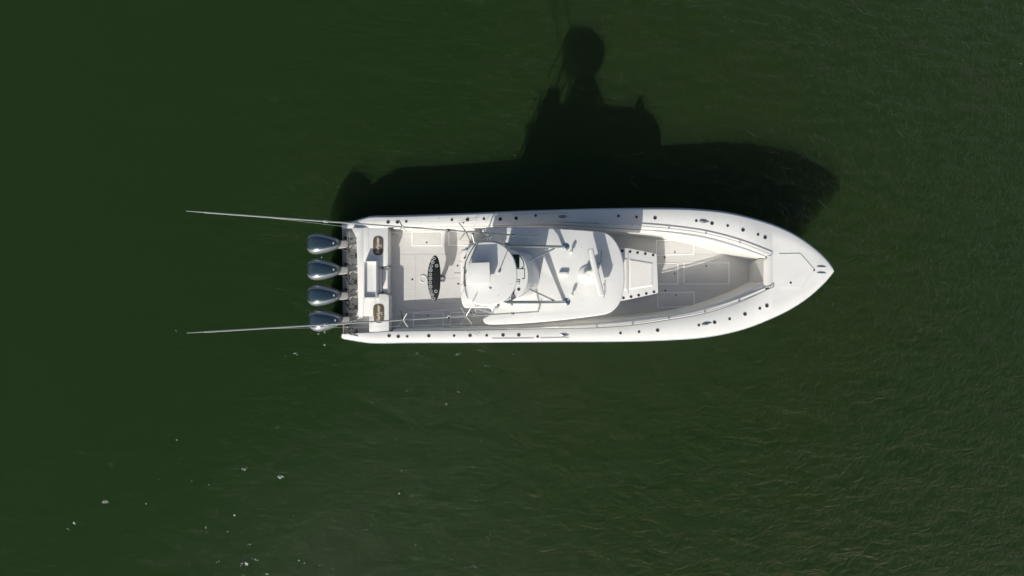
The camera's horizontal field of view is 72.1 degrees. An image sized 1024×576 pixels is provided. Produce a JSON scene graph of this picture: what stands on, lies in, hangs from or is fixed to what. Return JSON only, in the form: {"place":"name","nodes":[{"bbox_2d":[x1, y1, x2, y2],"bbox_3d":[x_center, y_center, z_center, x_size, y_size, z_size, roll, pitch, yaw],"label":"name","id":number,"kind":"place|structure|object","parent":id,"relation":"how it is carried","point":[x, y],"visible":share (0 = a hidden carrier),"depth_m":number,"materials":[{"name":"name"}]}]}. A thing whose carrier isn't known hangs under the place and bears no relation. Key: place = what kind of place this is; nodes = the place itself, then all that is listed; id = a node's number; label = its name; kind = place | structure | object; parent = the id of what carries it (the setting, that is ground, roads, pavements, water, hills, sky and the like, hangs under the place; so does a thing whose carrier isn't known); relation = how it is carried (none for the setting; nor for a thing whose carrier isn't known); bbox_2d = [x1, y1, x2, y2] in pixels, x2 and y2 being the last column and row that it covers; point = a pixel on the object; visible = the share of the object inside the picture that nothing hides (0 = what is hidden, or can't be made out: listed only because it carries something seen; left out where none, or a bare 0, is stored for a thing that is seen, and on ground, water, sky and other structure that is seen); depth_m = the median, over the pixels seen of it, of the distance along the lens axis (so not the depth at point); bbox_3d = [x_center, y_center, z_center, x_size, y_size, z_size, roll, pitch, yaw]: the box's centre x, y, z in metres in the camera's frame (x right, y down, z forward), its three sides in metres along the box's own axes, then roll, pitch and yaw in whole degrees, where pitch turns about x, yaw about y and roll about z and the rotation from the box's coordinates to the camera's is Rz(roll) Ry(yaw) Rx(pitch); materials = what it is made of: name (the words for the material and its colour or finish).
{"place":"outdoors","nodes":[
{"label":"outdoors","id":0,"kind":"place"},
{"bbox_2d":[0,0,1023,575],"label":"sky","id":1,"kind":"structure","parent":0,"point":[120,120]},
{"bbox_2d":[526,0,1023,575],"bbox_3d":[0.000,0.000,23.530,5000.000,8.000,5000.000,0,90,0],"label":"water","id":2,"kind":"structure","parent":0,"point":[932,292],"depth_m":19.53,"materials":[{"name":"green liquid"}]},
{"bbox_2d":[68,257,485,574],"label":"foam flecks","id":3,"kind":"object","parent":2,"relation":"on","point":[280,478],"visible":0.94,"depth_m":19.53,"materials":[{"name":"white liquid"}]},
{"bbox_2d":[189,208,833,342],"bbox_3d":[1.399,-0.309,15.254,13.567,9.452,3.540,0,90,0],"label":"fishing boat","id":4,"kind":"object","parent":2,"relation":"on","point":[613,275],"visible":1,"depth_m":18.25,"materials":[{"name":"paint"}]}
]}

